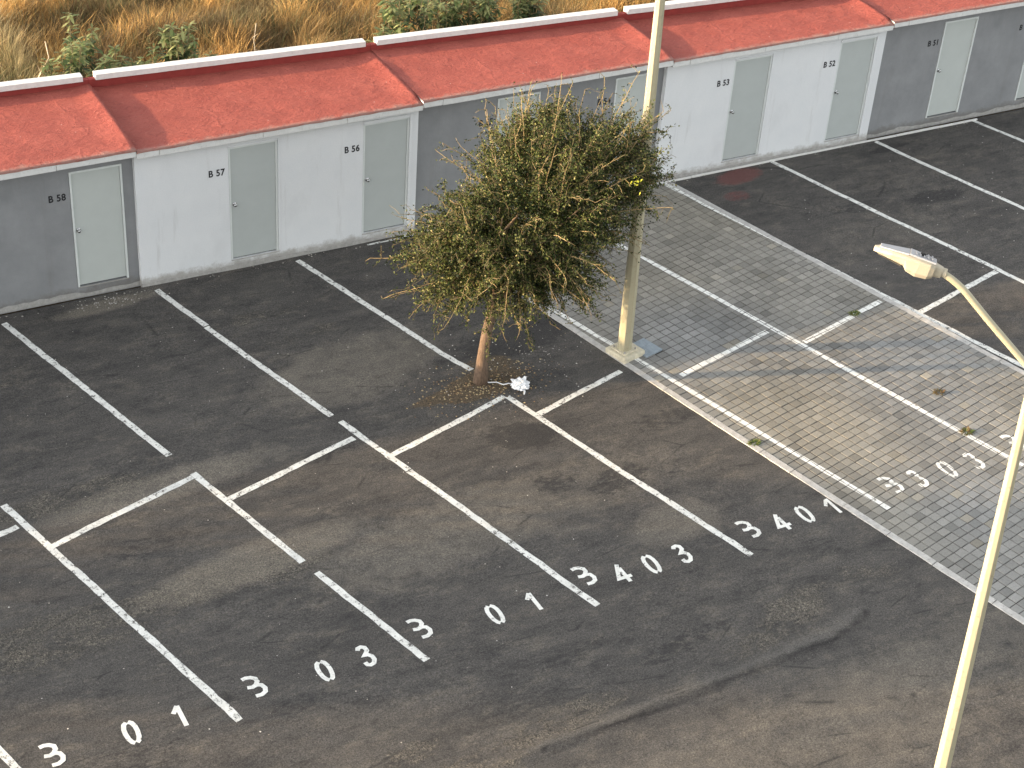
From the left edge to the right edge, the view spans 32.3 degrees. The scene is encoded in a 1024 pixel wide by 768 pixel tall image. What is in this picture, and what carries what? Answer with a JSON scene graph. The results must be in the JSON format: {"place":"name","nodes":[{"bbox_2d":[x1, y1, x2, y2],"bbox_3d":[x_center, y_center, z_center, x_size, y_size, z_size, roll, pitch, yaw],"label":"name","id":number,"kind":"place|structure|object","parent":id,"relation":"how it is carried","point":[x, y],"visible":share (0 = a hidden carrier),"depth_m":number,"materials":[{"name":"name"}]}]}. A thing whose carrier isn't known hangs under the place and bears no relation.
{"place":"outdoors","nodes":[
{"label":"outdoors","id":0,"kind":"place"},
{"bbox_2d":[0,0,670,81],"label":"field","id":1,"kind":"structure","parent":0,"point":[186,34],"depth_m":36.07,"materials":[{"name":"plant"}]},
{"bbox_2d":[38,41,49,76],"bbox_3d":[-8.648,-5.382,31.870,0.821,1.453,0.180,-27,45,-37],"label":"dry stem","id":2,"kind":"object","parent":1,"relation":"on","point":[47,59],"visible":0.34,"depth_m":31.85,"materials":[{"name":"beige plant"}]},
{"bbox_2d":[38,37,91,77],"bbox_3d":[-8.091,-5.306,32.242,0.986,1.983,0.633,-14,38,-25],"label":"leafy shrub","id":3,"kind":"object","parent":1,"relation":"on","point":[72,53],"visible":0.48,"depth_m":31.89,"materials":[{"name":"green plant"}]},
{"bbox_2d":[60,12,99,76],"bbox_3d":[-8.042,-5.939,33.062,0.755,2.105,0.568,6,34,2],"label":"leafy shrub","id":4,"kind":"object","parent":1,"relation":"on","point":[91,50],"visible":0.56,"depth_m":32.74,"materials":[{"name":"green plant"}]},
{"bbox_2d":[87,45,129,76],"bbox_3d":[-7.377,-5.295,32.493,0.911,1.774,0.676,-14,38,-25],"label":"leafy shrub","id":5,"kind":"object","parent":1,"relation":"on","point":[107,58],"visible":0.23,"depth_m":32.19,"materials":[{"name":"green plant"}]},
{"bbox_2d":[122,43,161,66],"bbox_3d":[-6.836,-5.509,32.902,0.708,1.730,0.906,24,39,27],"label":"leafy shrub","id":6,"kind":"object","parent":1,"relation":"on","point":[131,63],"visible":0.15,"depth_m":32.62,"materials":[{"name":"green plant"}]},
{"bbox_2d":[157,20,199,62],"bbox_3d":[-6.212,-5.801,33.126,0.837,2.036,0.727,-5,35,-13],"label":"leafy shrub","id":7,"kind":"object","parent":1,"relation":"on","point":[168,39],"visible":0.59,"depth_m":32.68,"materials":[{"name":"green plant"}]},
{"bbox_2d":[252,25,258,50],"bbox_3d":[-4.824,-6.050,33.274,0.116,1.451,0.298,-8,36,-18],"label":"dry stem","id":8,"kind":"object","parent":1,"relation":"on","point":[254,38],"visible":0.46,"depth_m":33.10,"materials":[{"name":"beige plant"}]},
{"bbox_2d":[365,25,391,41],"bbox_3d":[-2.604,-6.209,34.446,0.607,1.677,0.492,1,34,-5],"label":"leafy shrub","id":9,"kind":"object","parent":1,"relation":"on","point":[381,32],"visible":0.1,"depth_m":33.99,"materials":[{"name":"green plant"}]},
{"bbox_2d":[376,0,435,34],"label":"leafy shrub","id":10,"kind":"object","parent":1,"relation":"on","point":[391,9],"visible":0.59,"depth_m":34.57,"materials":[{"name":"green plant"}]},
{"bbox_2d":[391,0,429,27],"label":"leafy shrub","id":11,"kind":"object","parent":1,"relation":"on","point":[416,7],"visible":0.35,"depth_m":35.85,"materials":[{"name":"green plant"}]},
{"bbox_2d":[423,0,471,29],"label":"leafy shrub","id":12,"kind":"object","parent":1,"relation":"on","point":[455,8],"visible":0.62,"depth_m":35.02,"materials":[{"name":"green plant"}]},
{"bbox_2d":[460,0,507,24],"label":"leafy shrub","id":13,"kind":"object","parent":1,"relation":"on","point":[486,12],"visible":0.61,"depth_m":35.30,"materials":[{"name":"green plant"}]},
{"bbox_2d":[508,0,548,19],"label":"leafy shrub","id":14,"kind":"object","parent":1,"relation":"on","point":[525,8],"visible":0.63,"depth_m":35.79,"materials":[{"name":"green plant"}]},
{"bbox_2d":[0,107,1023,767],"bbox_3d":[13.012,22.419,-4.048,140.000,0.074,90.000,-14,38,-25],"label":"parking lot","id":15,"kind":"structure","parent":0,"point":[708,594],"depth_m":24.07,"materials":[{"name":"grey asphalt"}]},
{"bbox_2d":[0,72,140,313],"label":"storage block","id":16,"kind":"structure","parent":15,"relation":"on","point":[68,230],"depth_m":27.90,"materials":[{"name":"grey paint"}]},
{"bbox_2d":[71,166,125,284],"bbox_3d":[-6.562,-2.499,28.110,0.782,2.040,0.105,-14,38,-25],"label":"door","id":17,"kind":"structure","parent":16,"relation":"in","point":[96,194],"depth_m":28.11,"materials":[{"name":"paint"}]},
{"bbox_2d":[87,38,424,286],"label":"storage block","id":18,"kind":"structure","parent":15,"relation":"on","point":[245,159],"depth_m":29.29,"materials":[{"name":"white paint"}]},
{"bbox_2d":[230,142,275,257],"bbox_3d":[-4.250,-3.011,29.117,0.782,2.040,0.105,-14,38,-25],"label":"door","id":19,"kind":"structure","parent":18,"relation":"in","point":[253,194],"depth_m":29.11,"materials":[{"name":"paint"}]},
{"bbox_2d":[364,119,406,231],"bbox_3d":[-2.155,-3.533,30.114,0.782,2.040,0.105,-14,38,-25],"label":"door","id":20,"kind":"structure","parent":18,"relation":"in","point":[385,143],"depth_m":30.11,"materials":[{"name":"paint"}]},
{"bbox_2d":[0,123,1017,742],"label":"loose grit","id":21,"kind":"object","parent":15,"relation":"on","point":[470,385],"visible":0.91,"depth_m":27.19,"materials":[{"name":"brown gravel"}]},
{"bbox_2d":[488,376,529,394],"bbox_3d":[-0.045,-0.059,27.223,0.691,0.161,0.331,15,36,15],"label":"plastic bag","id":22,"kind":"object","parent":15,"relation":"on","point":[520,384],"visible":1,"depth_m":27.12,"materials":[{"name":"white plastic"}]},
{"bbox_2d":[369,8,674,229],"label":"storage block","id":23,"kind":"structure","parent":15,"relation":"on","point":[452,78],"depth_m":31.06,"materials":[{"name":"grey paint"}]},
{"bbox_2d":[496,94,537,196],"bbox_3d":[0.064,-4.149,31.263,0.782,2.040,0.105,-14,38,-25],"label":"door","id":24,"kind":"structure","parent":23,"relation":"in","point":[503,103],"depth_m":30.79,"materials":[{"name":"paint"}]},
{"bbox_2d":[611,75,646,177],"bbox_3d":[2.161,-4.671,32.261,0.782,2.040,0.105,-14,38,-25],"label":"door","id":25,"kind":"structure","parent":23,"relation":"in","point":[637,90],"depth_m":31.91,"materials":[{"name":"paint"}]},
{"bbox_2d":[365,64,679,385],"bbox_3d":[0.173,-2.262,26.179,4.541,5.033,4.200,-14,38,-25],"label":"tree","id":26,"kind":"object","parent":15,"relation":"on","point":[541,170],"visible":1,"depth_m":25.29,"materials":[{"name":"green plant"}]},
{"bbox_2d":[403,118,976,234],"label":"wall kerb","id":27,"kind":"structure","parent":15,"relation":"on","point":[821,150],"depth_m":34.58,"materials":[{"name":"grey concrete"}]},
{"bbox_2d":[619,0,894,182],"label":"storage block","id":28,"kind":"structure","parent":15,"relation":"on","point":[745,82],"depth_m":33.35,"materials":[{"name":"white paint"}]},
{"bbox_2d":[722,56,770,159],"bbox_3d":[4.414,-5.168,33.240,0.782,2.040,0.105,-14,38,-25],"label":"door","id":29,"kind":"structure","parent":28,"relation":"in","point":[750,79],"depth_m":33.24,"materials":[{"name":"paint"}]},
{"bbox_2d":[826,38,874,138],"bbox_3d":[6.557,-5.702,34.259,0.782,2.040,0.105,-14,38,-25],"label":"door","id":30,"kind":"structure","parent":28,"relation":"in","point":[855,57],"depth_m":34.26,"materials":[{"name":"paint"}]},
{"bbox_2d":[515,290,1023,624],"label":"kerb strip","id":31,"kind":"object","parent":15,"relation":"on","point":[864,518],"visible":0.75,"depth_m":25.77,"materials":[{"name":"concrete"}]},
{"bbox_2d":[668,183,1023,374],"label":"kerb strip","id":32,"kind":"object","parent":15,"relation":"on","point":[918,316],"visible":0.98,"depth_m":30.46,"materials":[{"name":"concrete"}]},
{"bbox_2d":[863,0,1023,138],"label":"storage block","id":33,"kind":"structure","parent":15,"relation":"on","point":[944,61],"depth_m":35.31,"materials":[{"name":"grey paint"}]},
{"bbox_2d":[927,19,975,115],"bbox_3d":[8.814,-6.328,35.427,0.782,2.040,0.105,-14,38,-25],"label":"door","id":34,"kind":"structure","parent":33,"relation":"in","point":[958,35],"depth_m":35.43,"materials":[{"name":"paint"}]},
{"bbox_2d":[1016,68,1023,98],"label":"door","id":35,"kind":"structure","parent":33,"relation":"in","point":[1020,94],"depth_m":36.76,"materials":[{"name":"paint"}]},
{"bbox_2d":[874,243,1023,767],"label":"street lamp","id":36,"kind":"object","parent":15,"relation":"on","point":[915,263],"visible":1,"depth_m":16.57,"materials":[{"name":"metal"}]},
{"bbox_2d":[492,183,1023,616],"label":"paved area","id":37,"kind":"object","parent":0,"point":[779,352],"visible":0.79,"depth_m":28.03,"materials":[{"name":"concrete"}]},
{"bbox_2d":[605,0,664,363],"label":"street lamp","id":38,"kind":"object","parent":37,"relation":"on","point":[624,349],"visible":0.88,"depth_m":27.09,"materials":[{"name":"metal"}]},
{"bbox_2d":[634,338,661,357],"bbox_3d":[2.133,-0.567,28.374,0.380,0.054,0.420,-25,44,-36],"label":"inspection cover","id":39,"kind":"object","parent":37,"relation":"on","point":[649,347],"visible":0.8,"depth_m":28.37,"materials":[{"name":"grey metal"}]},
{"bbox_2d":[746,438,761,446],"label":"weed","id":40,"kind":"object","parent":37,"relation":"on","point":[753,441],"visible":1,"depth_m":26.40,"materials":[{"name":"green plant"}]},
{"bbox_2d":[849,309,860,315],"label":"weed","id":41,"kind":"object","parent":37,"relation":"on","point":[855,312],"visible":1,"depth_m":29.65,"materials":[{"name":"green plant"}]},
{"bbox_2d":[933,388,945,395],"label":"weed","id":42,"kind":"object","parent":37,"relation":"on","point":[940,391],"visible":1,"depth_m":27.84,"materials":[{"name":"green plant"}]},
{"bbox_2d":[958,426,975,435],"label":"weed","id":43,"kind":"object","parent":37,"relation":"on","point":[966,429],"visible":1,"depth_m":26.99,"materials":[{"name":"green plant"}]}
]}

